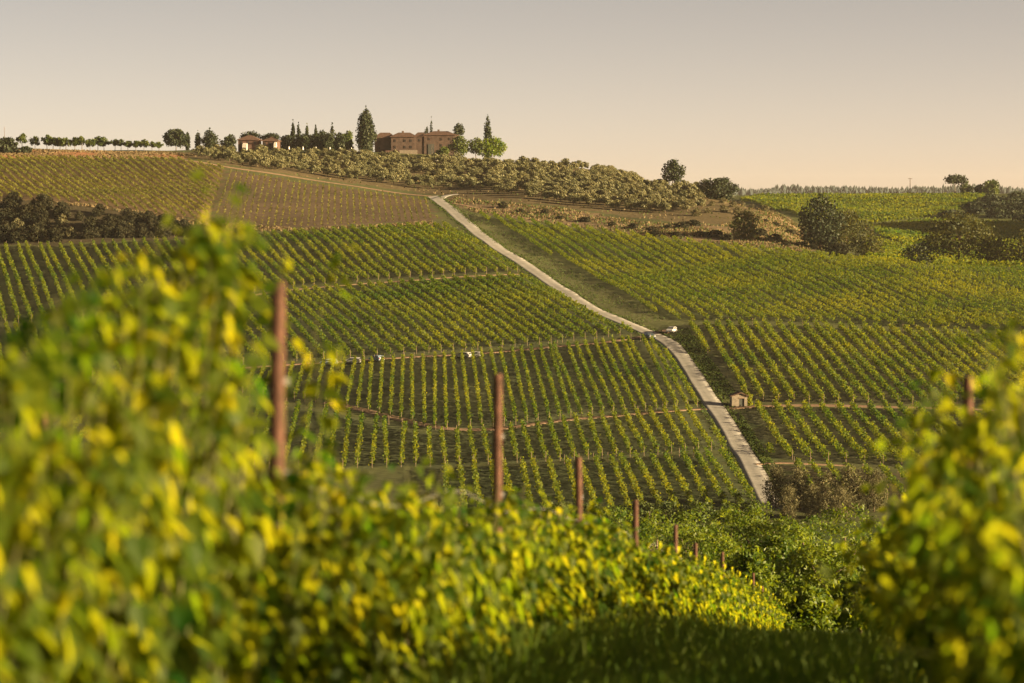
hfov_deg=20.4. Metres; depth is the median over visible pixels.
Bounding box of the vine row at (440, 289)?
[419,275,515,343]
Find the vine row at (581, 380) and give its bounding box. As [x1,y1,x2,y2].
[566,340,593,412]
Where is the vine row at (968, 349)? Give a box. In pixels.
[941,325,1023,393]
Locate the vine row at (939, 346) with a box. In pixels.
[915,325,991,388]
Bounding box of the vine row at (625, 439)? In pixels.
[612,410,633,453]
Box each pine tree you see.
[453,123,464,135]
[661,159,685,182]
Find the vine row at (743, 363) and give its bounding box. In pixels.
[715,318,765,400]
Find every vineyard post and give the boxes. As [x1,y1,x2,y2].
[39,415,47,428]
[269,281,288,580]
[492,374,503,549]
[575,457,582,547]
[633,500,638,546]
[673,525,677,552]
[694,543,697,573]
[721,552,724,576]
[752,573,754,588]
[963,376,972,465]
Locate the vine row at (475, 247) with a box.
[432,220,507,270]
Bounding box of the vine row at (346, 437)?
[341,406,352,465]
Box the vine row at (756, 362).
[726,318,780,401]
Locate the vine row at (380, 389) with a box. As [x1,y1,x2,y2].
[376,353,384,412]
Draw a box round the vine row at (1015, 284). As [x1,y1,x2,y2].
[959,262,1023,290]
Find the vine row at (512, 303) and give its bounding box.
[463,274,565,341]
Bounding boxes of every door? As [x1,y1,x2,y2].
[428,144,433,154]
[739,399,743,405]
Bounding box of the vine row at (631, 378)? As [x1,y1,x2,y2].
[610,334,646,411]
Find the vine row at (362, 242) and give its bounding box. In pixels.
[341,225,400,277]
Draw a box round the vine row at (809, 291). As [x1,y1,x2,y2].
[701,239,865,322]
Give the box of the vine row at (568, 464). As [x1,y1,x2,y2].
[564,454,585,519]
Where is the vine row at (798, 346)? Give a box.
[775,319,841,400]
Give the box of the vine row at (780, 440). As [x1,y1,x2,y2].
[753,399,793,459]
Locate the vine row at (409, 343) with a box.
[334,282,416,353]
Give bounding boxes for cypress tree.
[185,131,190,149]
[194,130,200,147]
[290,119,294,147]
[305,123,308,138]
[313,124,317,147]
[355,105,380,151]
[482,114,491,157]
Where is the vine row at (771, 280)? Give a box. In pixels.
[686,237,850,321]
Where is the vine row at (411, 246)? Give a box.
[377,223,444,275]
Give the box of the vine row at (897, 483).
[878,461,903,493]
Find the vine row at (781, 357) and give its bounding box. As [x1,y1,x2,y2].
[751,315,810,399]
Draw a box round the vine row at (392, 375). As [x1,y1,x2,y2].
[387,353,395,415]
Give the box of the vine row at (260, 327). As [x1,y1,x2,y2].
[233,301,265,335]
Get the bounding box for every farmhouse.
[237,135,261,151]
[261,137,279,149]
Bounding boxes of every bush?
[0,207,14,221]
[0,220,10,225]
[0,224,11,240]
[2,195,21,206]
[2,234,10,241]
[3,191,22,205]
[7,203,22,212]
[8,212,21,221]
[9,222,19,234]
[10,218,24,231]
[10,230,19,242]
[18,203,36,214]
[18,207,32,218]
[18,215,30,226]
[18,233,27,242]
[20,224,45,241]
[24,211,37,223]
[32,193,50,208]
[32,202,46,215]
[34,208,49,218]
[35,214,50,227]
[35,222,47,234]
[35,229,45,239]
[37,219,45,228]
[40,194,53,209]
[46,227,64,241]
[52,207,63,216]
[54,200,70,211]
[54,221,64,228]
[55,214,69,226]
[58,226,67,235]
[62,208,70,217]
[65,226,73,237]
[68,229,78,238]
[74,211,84,220]
[80,229,89,238]
[83,215,98,230]
[87,227,103,237]
[90,209,101,216]
[94,203,106,214]
[99,221,115,232]
[100,214,118,225]
[103,229,112,237]
[113,225,127,237]
[114,215,123,226]
[115,226,126,237]
[119,207,134,216]
[121,214,130,221]
[124,224,134,233]
[125,230,134,237]
[129,211,140,221]
[134,227,148,237]
[136,213,147,222]
[144,210,156,216]
[144,215,151,226]
[144,215,158,226]
[147,223,155,230]
[147,231,154,236]
[156,227,170,237]
[496,201,508,207]
[539,208,549,213]
[578,216,591,221]
[627,223,637,228]
[644,226,657,230]
[645,230,662,235]
[663,224,671,228]
[668,231,681,237]
[671,221,690,227]
[685,219,700,225]
[689,208,701,215]
[691,231,705,235]
[703,207,712,212]
[705,230,722,236]
[718,197,726,202]
[719,204,729,211]
[719,233,734,239]
[729,201,736,206]
[733,206,742,213]
[745,392,753,405]
[754,228,767,236]
[760,204,770,211]
[765,233,782,239]
[779,242,791,245]
[785,229,795,233]
[792,242,805,246]
[804,244,818,248]
[823,242,848,255]
[855,233,885,255]
[897,241,940,264]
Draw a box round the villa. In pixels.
[375,130,457,155]
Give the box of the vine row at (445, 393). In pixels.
[441,350,448,427]
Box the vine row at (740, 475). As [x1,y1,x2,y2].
[718,446,755,498]
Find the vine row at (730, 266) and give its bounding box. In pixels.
[672,235,835,320]
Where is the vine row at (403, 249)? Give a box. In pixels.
[369,223,433,274]
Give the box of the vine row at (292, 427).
[284,399,300,459]
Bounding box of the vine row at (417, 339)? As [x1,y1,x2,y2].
[345,284,430,350]
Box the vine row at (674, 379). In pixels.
[649,334,688,403]
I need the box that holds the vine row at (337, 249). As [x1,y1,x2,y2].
[311,227,369,278]
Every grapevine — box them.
[0,279,254,682]
[0,315,76,566]
[0,316,185,682]
[0,339,56,665]
[0,352,58,667]
[0,354,163,682]
[0,452,46,682]
[24,327,91,523]
[35,300,100,581]
[55,266,120,421]
[57,288,121,600]
[70,256,282,682]
[80,283,173,454]
[95,254,179,666]
[101,294,170,532]
[110,358,340,682]
[113,264,197,445]
[124,226,181,385]
[143,246,215,479]
[148,289,202,440]
[159,223,225,507]
[162,212,223,648]
[181,188,262,611]
[183,229,248,673]
[187,168,251,571]
[191,268,246,670]
[211,204,270,610]
[214,224,281,574]
[221,466,382,682]
[228,441,395,682]
[252,246,317,470]
[284,328,351,550]
[286,240,360,515]
[292,447,455,682]
[299,456,475,682]
[313,467,445,682]
[363,483,487,682]
[419,478,528,682]
[435,485,531,665]
[437,478,532,666]
[461,502,569,656]
[465,487,548,651]
[482,490,572,668]
[516,497,597,631]
[521,497,574,639]
[528,502,611,641]
[545,500,604,619]
[551,496,617,635]
[584,517,631,632]
[590,508,621,624]
[592,525,640,633]
[597,510,630,624]
[610,529,671,623]
[612,554,659,620]
[616,538,669,621]
[627,533,688,624]
[640,541,661,631]
[641,564,678,619]
[650,545,679,627]
[650,550,686,618]
[657,545,689,615]
[658,543,694,621]
[658,544,713,624]
[671,545,695,620]
[674,552,700,620]
[680,559,712,620]
[681,552,705,622]
[681,572,707,620]
[687,553,717,626]
[688,554,732,628]
[690,555,714,620]
[692,563,727,620]
[698,554,716,623]
[701,560,722,625]
[706,564,725,626]
[707,567,733,620]
[708,561,747,625]
[711,559,735,626]
[713,563,732,621]
[716,561,734,623]
[721,567,739,624]
[724,571,740,628]
[724,571,758,625]
[725,573,746,621]
[726,583,743,623]
[728,570,746,622]
[731,568,748,623]
[732,570,746,625]
[737,575,752,626]
[739,581,758,623]
[740,589,754,623]
[742,578,757,625]
[742,580,752,631]
[744,577,759,627]
[744,578,757,627]
[747,592,764,627]
[749,582,762,625]
[751,588,767,626]
[752,586,766,626]
[753,585,767,628]
[757,588,767,629]
[757,591,774,626]
[759,588,770,627]
[760,594,775,626]
[761,590,773,623]
[761,600,772,626]
[768,593,777,627]
[768,599,781,623]
[768,605,778,628]
[819,360,1023,682]
[822,528,911,645]
[827,559,924,627]
[831,572,945,682]
[834,379,1006,665]
[835,494,939,565]
[839,533,936,682]
[841,506,911,648]
[852,514,935,652]
[858,521,926,679]
[860,481,939,612]
[860,513,942,662]
[861,596,888,613]
[862,412,1021,647]
[862,494,945,673]
[863,517,900,638]
[864,599,881,631]
[866,406,1023,664]
[866,533,900,628]
[870,490,1023,682]
[875,537,949,659]
[877,519,911,652]
[887,558,922,678]
[892,492,950,682]
[894,416,942,514]
[902,427,954,545]
[904,337,1023,670]
[906,404,956,499]
[914,445,1023,682]
[929,292,966,457]
[972,345,1023,476]
[976,317,1021,448]
[977,333,1019,455]
[979,343,1023,478]
[988,317,1023,469]
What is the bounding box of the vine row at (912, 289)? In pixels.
[816,250,999,327]
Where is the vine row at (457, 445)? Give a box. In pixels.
[454,425,462,460]
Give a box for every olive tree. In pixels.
[191,145,203,154]
[200,147,210,156]
[206,149,213,158]
[213,151,224,159]
[221,150,234,161]
[238,151,248,158]
[250,153,262,158]
[252,156,262,163]
[255,144,267,149]
[259,148,267,154]
[259,156,270,165]
[264,154,273,163]
[270,160,278,166]
[279,150,288,156]
[279,160,292,169]
[284,156,290,162]
[289,155,296,163]
[296,153,306,159]
[300,163,308,169]
[308,153,318,159]
[308,159,320,165]
[309,165,319,173]
[315,149,325,157]
[322,167,332,175]
[323,157,334,162]
[326,149,338,155]
[330,163,340,170]
[334,168,344,176]
[335,152,344,158]
[337,148,345,154]
[340,158,349,165]
[343,167,350,175]
[347,149,356,156]
[350,155,359,160]
[351,169,361,178]
[356,149,365,155]
[357,163,367,170]
[359,156,371,164]
[366,169,379,179]
[367,160,375,166]
[370,163,381,169]
[374,158,383,164]
[377,167,388,171]
[378,156,388,163]
[380,170,389,180]
[386,173,400,183]
[387,161,401,167]
[389,156,402,162]
[395,168,405,174]
[397,161,405,168]
[400,160,411,167]
[416,160,426,165]
[420,163,433,170]
[421,173,433,181]
[424,178,436,188]
[425,155,434,160]
[428,162,437,169]
[431,153,439,159]
[433,169,445,177]
[437,163,449,168]
[438,174,450,179]
[441,155,455,162]
[443,162,453,168]
[450,175,462,183]
[453,152,463,160]
[453,164,462,169]
[453,168,464,175]
[463,159,474,165]
[466,178,480,188]
[468,168,478,176]
[480,165,487,172]
[483,157,492,165]
[489,178,502,185]
[490,159,502,166]
[491,185,502,193]
[493,164,504,172]
[500,173,510,180]
[502,162,513,170]
[504,179,515,183]
[505,183,518,193]
[508,170,516,177]
[512,178,523,186]
[515,165,524,171]
[517,172,527,178]
[518,156,529,161]
[524,182,534,190]
[527,169,539,176]
[527,177,539,182]
[527,184,543,196]
[528,157,539,162]
[529,164,543,170]
[533,176,545,183]
[540,176,550,183]
[541,186,551,192]
[541,190,553,198]
[547,162,557,168]
[547,171,558,177]
[552,185,567,190]
[554,189,566,201]
[557,158,569,165]
[557,165,568,170]
[558,180,567,186]
[560,171,570,179]
[562,185,570,194]
[564,181,577,186]
[566,187,580,193]
[566,193,581,203]
[570,161,579,168]
[570,171,580,177]
[574,160,583,168]
[574,182,583,189]
[575,192,583,202]
[579,172,590,178]
[580,191,590,201]
[581,194,595,205]
[585,188,595,195]
[587,182,598,188]
[588,168,597,173]
[590,193,600,203]
[593,188,602,194]
[596,166,606,173]
[596,180,606,185]
[597,185,606,189]
[601,170,610,175]
[601,197,613,206]
[602,189,612,195]
[606,194,615,199]
[608,199,620,209]
[609,187,617,198]
[612,180,620,189]
[619,185,629,191]
[619,193,632,202]
[624,199,638,208]
[625,178,637,186]
[632,189,644,198]
[633,199,643,208]
[641,185,652,189]
[641,200,655,211]
[645,188,658,194]
[645,194,656,199]
[649,179,658,188]
[651,198,660,208]
[652,187,661,192]
[657,180,669,186]
[657,185,667,192]
[657,201,671,210]
[659,192,668,198]
[660,189,671,196]
[670,202,677,210]
[671,182,680,188]
[678,190,687,197]
[678,197,686,202]
[678,199,695,211]
[680,180,689,185]
[684,188,693,196]
[685,192,697,201]
[689,186,701,193]
[695,198,705,206]
[696,192,705,198]
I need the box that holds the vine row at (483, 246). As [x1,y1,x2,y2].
[441,221,517,271]
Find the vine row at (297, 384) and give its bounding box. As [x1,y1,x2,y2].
[293,360,305,400]
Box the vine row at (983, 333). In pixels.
[979,327,1023,368]
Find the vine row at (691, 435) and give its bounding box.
[673,403,701,448]
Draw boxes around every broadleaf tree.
[434,146,449,154]
[447,135,468,155]
[467,137,486,157]
[481,136,507,157]
[599,503,655,546]
[621,509,689,557]
[647,503,718,558]
[652,522,734,564]
[687,503,757,560]
[687,529,755,568]
[717,500,801,563]
[725,545,780,596]
[746,535,816,594]
[760,523,819,586]
[763,514,836,576]
[768,538,864,628]
[773,584,841,633]
[812,503,879,568]
[823,206,874,254]
[823,578,865,633]
[833,548,869,628]
[853,524,897,566]
[917,209,996,260]
[971,234,1020,262]
[1009,229,1023,262]
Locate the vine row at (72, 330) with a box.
[70,329,94,378]
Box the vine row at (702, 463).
[692,447,730,507]
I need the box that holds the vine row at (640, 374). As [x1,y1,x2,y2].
[621,335,658,408]
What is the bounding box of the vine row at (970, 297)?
[859,254,1023,320]
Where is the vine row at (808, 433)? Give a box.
[784,399,830,458]
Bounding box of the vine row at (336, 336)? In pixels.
[285,287,351,357]
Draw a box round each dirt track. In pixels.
[118,274,517,320]
[181,160,428,196]
[245,336,639,368]
[320,402,703,430]
[451,203,539,220]
[724,404,992,410]
[754,462,849,465]
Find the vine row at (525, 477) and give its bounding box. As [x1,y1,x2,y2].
[519,456,534,509]
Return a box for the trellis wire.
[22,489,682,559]
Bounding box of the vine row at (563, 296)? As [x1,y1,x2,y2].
[518,271,620,333]
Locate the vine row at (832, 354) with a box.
[800,320,870,402]
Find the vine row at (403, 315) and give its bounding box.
[357,281,442,350]
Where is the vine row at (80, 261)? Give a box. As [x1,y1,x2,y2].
[69,240,110,313]
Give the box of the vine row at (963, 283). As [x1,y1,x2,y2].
[905,259,1023,308]
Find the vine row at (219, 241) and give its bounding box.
[215,235,249,271]
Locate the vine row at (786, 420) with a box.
[771,398,813,460]
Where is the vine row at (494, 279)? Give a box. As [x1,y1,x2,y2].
[485,272,584,337]
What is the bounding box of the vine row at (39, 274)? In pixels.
[25,240,53,310]
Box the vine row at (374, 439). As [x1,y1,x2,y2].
[368,412,379,464]
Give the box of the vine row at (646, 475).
[632,450,668,518]
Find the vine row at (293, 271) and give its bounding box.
[257,232,304,284]
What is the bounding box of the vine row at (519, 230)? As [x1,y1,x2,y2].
[492,211,553,255]
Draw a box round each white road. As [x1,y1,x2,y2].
[424,196,782,509]
[431,194,458,198]
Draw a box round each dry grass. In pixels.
[0,148,199,158]
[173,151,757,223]
[446,196,821,251]
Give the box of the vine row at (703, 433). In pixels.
[685,402,714,449]
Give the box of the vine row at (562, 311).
[496,272,596,338]
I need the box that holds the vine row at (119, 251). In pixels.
[110,238,144,285]
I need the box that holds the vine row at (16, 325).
[12,318,29,356]
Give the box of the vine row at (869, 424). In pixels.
[849,400,904,465]
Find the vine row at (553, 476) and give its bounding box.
[545,455,568,518]
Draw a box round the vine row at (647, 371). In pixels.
[626,335,667,407]
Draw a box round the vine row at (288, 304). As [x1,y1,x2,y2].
[285,297,338,355]
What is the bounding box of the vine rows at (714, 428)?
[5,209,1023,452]
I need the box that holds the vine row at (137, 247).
[132,237,167,285]
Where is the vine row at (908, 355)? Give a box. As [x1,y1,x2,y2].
[872,322,960,402]
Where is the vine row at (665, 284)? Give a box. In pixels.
[556,221,722,319]
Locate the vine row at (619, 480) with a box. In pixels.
[609,453,632,519]
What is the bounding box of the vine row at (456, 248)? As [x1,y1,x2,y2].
[414,220,486,271]
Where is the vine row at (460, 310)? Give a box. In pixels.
[409,277,503,347]
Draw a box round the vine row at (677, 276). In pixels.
[586,225,751,318]
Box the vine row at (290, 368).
[285,360,294,387]
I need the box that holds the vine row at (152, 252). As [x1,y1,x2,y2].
[142,237,180,287]
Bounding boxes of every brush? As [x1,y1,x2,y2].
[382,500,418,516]
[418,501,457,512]
[505,504,539,516]
[541,500,574,520]
[571,503,607,518]
[598,505,630,522]
[623,499,660,521]
[652,500,686,522]
[680,500,717,522]
[714,503,746,522]
[737,500,771,520]
[762,464,787,508]
[775,483,800,519]
[783,464,815,509]
[800,482,823,518]
[814,470,839,512]
[826,485,852,518]
[835,464,869,511]
[857,467,888,513]
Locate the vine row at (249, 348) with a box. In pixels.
[241,340,257,354]
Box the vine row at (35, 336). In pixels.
[31,319,40,345]
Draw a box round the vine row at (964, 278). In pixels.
[919,260,1023,303]
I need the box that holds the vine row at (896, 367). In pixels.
[847,321,928,400]
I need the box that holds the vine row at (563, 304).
[507,271,610,336]
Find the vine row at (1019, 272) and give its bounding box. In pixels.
[999,263,1023,275]
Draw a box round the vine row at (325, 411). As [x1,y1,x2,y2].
[313,402,329,459]
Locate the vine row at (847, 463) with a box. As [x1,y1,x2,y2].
[843,459,868,494]
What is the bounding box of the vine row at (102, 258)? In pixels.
[91,239,132,308]
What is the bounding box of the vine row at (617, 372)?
[600,336,636,408]
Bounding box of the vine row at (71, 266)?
[58,241,97,313]
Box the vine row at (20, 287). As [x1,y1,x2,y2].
[4,242,33,319]
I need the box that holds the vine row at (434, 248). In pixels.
[396,222,465,272]
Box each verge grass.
[0,198,432,230]
[454,207,664,323]
[675,327,734,399]
[740,412,774,463]
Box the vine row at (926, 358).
[888,323,975,402]
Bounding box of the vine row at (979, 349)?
[953,326,1023,387]
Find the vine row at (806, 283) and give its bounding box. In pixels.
[720,240,881,322]
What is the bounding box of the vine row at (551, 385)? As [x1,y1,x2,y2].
[538,343,561,416]
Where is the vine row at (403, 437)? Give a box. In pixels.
[397,420,407,465]
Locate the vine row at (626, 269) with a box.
[544,219,709,318]
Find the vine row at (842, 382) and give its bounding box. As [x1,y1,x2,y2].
[788,320,856,403]
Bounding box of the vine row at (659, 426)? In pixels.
[648,406,673,453]
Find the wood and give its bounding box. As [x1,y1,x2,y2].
[669,183,1023,195]
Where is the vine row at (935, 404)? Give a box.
[932,401,999,459]
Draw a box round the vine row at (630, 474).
[617,452,649,517]
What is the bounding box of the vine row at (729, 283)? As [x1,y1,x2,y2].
[629,230,795,319]
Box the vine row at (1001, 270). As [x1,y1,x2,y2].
[984,263,1023,279]
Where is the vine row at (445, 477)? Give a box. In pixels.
[441,460,450,509]
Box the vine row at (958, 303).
[831,251,1008,325]
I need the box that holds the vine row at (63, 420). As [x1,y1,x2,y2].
[53,407,72,428]
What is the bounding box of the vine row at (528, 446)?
[520,418,533,458]
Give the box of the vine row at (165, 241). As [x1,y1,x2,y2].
[162,235,202,286]
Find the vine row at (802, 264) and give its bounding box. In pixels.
[760,244,932,324]
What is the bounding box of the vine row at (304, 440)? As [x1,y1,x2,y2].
[297,401,312,463]
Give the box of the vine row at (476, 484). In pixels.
[471,459,483,507]
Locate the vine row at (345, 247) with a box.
[320,226,379,278]
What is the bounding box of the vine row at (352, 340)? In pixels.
[292,285,364,354]
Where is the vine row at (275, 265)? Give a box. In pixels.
[252,240,294,285]
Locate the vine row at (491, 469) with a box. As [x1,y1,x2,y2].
[489,458,492,494]
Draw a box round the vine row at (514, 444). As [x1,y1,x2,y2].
[508,421,519,458]
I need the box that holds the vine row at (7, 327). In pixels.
[3,320,17,361]
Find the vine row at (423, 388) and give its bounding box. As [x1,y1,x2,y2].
[421,353,426,423]
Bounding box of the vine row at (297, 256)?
[271,229,324,282]
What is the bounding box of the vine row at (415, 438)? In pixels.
[412,421,418,466]
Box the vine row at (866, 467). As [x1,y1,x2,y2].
[861,460,888,499]
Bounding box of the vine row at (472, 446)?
[467,423,477,460]
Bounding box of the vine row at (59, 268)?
[46,240,84,317]
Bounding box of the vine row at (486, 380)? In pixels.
[478,346,492,423]
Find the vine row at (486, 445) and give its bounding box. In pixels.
[480,423,491,460]
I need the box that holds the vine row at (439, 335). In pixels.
[366,279,454,349]
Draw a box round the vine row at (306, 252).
[281,228,338,281]
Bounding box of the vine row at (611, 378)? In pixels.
[594,337,625,409]
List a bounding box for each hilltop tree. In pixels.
[15,133,27,142]
[28,136,39,145]
[41,134,51,145]
[49,137,57,145]
[53,137,64,146]
[59,137,73,146]
[69,137,78,145]
[77,136,88,145]
[85,139,95,146]
[91,136,103,146]
[98,136,110,146]
[109,139,117,145]
[116,139,123,145]
[123,140,132,147]
[131,140,139,147]
[139,139,148,147]
[148,141,155,147]
[154,142,163,147]
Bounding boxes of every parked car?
[345,357,360,363]
[368,355,384,361]
[455,352,470,357]
[472,351,479,357]
[644,332,655,338]
[666,327,676,332]
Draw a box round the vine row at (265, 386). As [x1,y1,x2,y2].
[262,371,269,393]
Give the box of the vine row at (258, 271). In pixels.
[223,238,271,281]
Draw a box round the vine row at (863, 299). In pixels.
[745,243,914,324]
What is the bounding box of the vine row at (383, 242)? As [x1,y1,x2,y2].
[360,223,422,274]
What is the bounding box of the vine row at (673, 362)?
[664,348,697,406]
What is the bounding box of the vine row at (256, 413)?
[244,406,259,455]
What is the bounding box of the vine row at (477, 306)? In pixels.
[428,274,527,341]
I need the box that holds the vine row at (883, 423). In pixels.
[866,399,920,461]
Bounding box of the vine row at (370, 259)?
[331,226,389,277]
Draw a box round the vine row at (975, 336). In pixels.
[966,327,1023,376]
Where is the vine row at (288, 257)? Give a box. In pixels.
[262,229,315,282]
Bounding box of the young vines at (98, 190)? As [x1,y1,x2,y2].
[0,154,223,217]
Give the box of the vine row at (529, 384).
[519,345,538,419]
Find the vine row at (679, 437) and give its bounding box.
[662,404,686,448]
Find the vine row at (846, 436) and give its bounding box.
[818,400,867,463]
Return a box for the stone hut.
[728,391,747,406]
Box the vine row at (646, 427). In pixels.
[634,406,659,454]
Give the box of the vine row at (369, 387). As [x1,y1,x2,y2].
[366,354,374,412]
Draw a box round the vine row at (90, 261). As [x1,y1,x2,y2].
[78,242,118,311]
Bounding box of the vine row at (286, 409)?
[266,399,288,466]
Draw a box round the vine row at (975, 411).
[973,407,1007,443]
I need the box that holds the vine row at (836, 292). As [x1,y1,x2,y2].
[733,241,896,322]
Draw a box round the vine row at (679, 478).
[663,450,697,514]
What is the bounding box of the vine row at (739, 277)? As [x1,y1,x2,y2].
[660,235,823,320]
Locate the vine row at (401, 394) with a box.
[398,354,405,420]
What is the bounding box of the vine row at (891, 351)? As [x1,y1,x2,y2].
[861,321,941,400]
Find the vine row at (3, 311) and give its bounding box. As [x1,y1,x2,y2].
[0,290,7,319]
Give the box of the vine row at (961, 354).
[928,324,1022,403]
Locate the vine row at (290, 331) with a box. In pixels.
[269,311,311,358]
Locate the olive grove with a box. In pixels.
[218,146,682,204]
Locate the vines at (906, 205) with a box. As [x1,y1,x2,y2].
[740,192,984,222]
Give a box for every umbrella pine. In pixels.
[239,130,260,138]
[261,133,280,139]
[943,173,967,185]
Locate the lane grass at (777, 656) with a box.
[120,614,925,682]
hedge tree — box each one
[935,209,960,217]
[958,200,988,214]
[975,194,1000,205]
[980,200,1015,218]
[999,189,1023,207]
[1005,200,1023,221]
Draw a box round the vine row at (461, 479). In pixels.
[456,459,469,523]
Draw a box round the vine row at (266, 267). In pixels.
[233,233,285,285]
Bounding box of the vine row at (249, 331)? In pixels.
[232,307,269,359]
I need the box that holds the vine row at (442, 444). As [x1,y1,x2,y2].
[438,426,447,462]
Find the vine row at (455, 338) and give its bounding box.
[376,279,467,350]
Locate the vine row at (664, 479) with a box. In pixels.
[649,450,682,514]
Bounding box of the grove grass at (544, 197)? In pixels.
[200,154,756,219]
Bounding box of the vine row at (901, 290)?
[802,249,981,326]
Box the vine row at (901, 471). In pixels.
[894,463,906,477]
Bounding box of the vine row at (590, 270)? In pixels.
[505,214,657,311]
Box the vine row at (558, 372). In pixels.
[548,342,571,417]
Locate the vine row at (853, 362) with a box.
[812,319,884,400]
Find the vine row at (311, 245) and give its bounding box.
[292,228,348,277]
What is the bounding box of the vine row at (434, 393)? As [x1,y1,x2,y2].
[432,351,437,429]
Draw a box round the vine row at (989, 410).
[982,404,1004,420]
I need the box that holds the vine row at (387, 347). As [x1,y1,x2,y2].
[312,283,392,355]
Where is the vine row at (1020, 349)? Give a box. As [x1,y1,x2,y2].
[995,328,1023,353]
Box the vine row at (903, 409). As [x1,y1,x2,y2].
[896,400,943,449]
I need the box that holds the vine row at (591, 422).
[586,412,603,454]
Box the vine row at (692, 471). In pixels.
[680,448,714,509]
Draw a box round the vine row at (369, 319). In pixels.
[324,282,405,353]
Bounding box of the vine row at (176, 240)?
[174,235,214,284]
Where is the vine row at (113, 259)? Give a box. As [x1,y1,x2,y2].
[101,238,139,300]
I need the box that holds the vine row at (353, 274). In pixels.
[299,227,358,281]
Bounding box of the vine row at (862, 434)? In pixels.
[834,399,886,461]
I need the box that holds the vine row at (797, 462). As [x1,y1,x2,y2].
[794,457,816,491]
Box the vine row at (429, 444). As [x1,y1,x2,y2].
[425,425,432,459]
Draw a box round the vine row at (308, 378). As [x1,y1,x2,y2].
[302,358,314,399]
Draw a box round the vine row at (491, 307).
[440,274,541,344]
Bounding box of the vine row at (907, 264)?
[875,256,1023,314]
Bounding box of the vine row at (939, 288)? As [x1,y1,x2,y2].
[847,253,1023,325]
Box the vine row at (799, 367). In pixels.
[761,318,825,399]
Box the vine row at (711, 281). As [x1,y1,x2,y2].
[615,228,780,319]
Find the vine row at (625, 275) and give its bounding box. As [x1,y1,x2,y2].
[530,218,694,319]
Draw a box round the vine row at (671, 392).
[640,333,678,404]
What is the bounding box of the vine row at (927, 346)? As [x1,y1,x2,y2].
[902,324,991,403]
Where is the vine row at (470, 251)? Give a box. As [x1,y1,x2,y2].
[422,221,497,271]
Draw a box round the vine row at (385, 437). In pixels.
[381,415,389,467]
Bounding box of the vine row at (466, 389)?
[460,349,472,425]
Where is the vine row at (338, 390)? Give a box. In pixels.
[334,354,346,399]
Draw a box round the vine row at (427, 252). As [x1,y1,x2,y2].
[386,223,454,274]
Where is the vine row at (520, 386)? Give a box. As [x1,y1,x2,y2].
[510,344,529,420]
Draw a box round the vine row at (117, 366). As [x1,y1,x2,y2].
[97,328,120,373]
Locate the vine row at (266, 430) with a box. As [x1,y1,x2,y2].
[253,412,269,466]
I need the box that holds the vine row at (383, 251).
[350,224,410,276]
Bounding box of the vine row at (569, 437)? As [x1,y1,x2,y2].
[561,415,576,456]
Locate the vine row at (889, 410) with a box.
[881,399,933,459]
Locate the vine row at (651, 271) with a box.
[571,222,736,318]
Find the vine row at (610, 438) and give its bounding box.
[598,408,617,454]
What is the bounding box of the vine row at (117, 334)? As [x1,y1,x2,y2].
[115,331,133,364]
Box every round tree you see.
[280,135,294,149]
[295,134,311,149]
[309,134,313,147]
[311,130,325,148]
[318,132,334,149]
[333,132,345,150]
[343,130,353,149]
[959,181,969,192]
[964,184,973,192]
[973,184,981,192]
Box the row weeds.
[313,604,784,682]
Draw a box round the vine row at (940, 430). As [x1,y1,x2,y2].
[914,400,977,469]
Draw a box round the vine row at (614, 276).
[517,215,680,318]
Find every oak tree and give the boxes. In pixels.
[0,137,18,152]
[162,128,189,148]
[200,127,220,147]
[219,134,236,150]
[700,177,739,200]
[796,193,848,250]
[981,179,999,194]
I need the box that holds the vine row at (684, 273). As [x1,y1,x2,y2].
[600,226,766,318]
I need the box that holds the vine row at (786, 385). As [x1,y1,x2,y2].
[738,317,796,399]
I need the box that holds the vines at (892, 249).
[865,235,1023,266]
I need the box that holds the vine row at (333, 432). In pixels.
[328,406,339,456]
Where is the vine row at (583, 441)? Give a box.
[572,412,591,456]
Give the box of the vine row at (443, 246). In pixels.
[405,222,476,271]
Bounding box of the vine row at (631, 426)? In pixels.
[621,407,646,452]
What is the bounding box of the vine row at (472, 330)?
[399,278,491,346]
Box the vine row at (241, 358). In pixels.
[214,316,243,364]
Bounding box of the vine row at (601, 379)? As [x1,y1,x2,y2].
[582,338,616,410]
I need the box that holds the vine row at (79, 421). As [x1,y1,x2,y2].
[51,411,82,456]
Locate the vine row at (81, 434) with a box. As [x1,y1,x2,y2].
[78,424,89,443]
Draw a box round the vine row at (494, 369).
[489,346,507,425]
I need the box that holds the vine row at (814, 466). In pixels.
[807,459,834,494]
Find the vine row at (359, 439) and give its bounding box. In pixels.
[353,410,365,466]
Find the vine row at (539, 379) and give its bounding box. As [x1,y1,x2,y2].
[529,343,550,417]
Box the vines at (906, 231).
[868,217,1023,256]
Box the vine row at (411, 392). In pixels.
[409,353,414,423]
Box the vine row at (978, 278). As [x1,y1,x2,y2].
[933,259,1023,297]
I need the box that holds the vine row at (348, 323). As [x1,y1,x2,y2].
[302,285,377,353]
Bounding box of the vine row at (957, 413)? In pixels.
[951,401,999,455]
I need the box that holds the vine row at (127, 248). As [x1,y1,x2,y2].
[121,238,153,285]
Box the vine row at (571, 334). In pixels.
[474,273,574,337]
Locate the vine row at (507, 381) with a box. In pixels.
[498,346,517,421]
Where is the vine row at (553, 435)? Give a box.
[547,416,561,458]
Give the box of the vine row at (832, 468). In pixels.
[825,458,845,484]
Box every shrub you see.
[15,146,32,152]
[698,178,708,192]
[729,209,759,239]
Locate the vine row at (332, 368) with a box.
[324,362,335,400]
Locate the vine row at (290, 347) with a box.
[249,303,298,358]
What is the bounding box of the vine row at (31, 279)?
[15,241,43,311]
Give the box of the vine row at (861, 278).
[785,247,965,326]

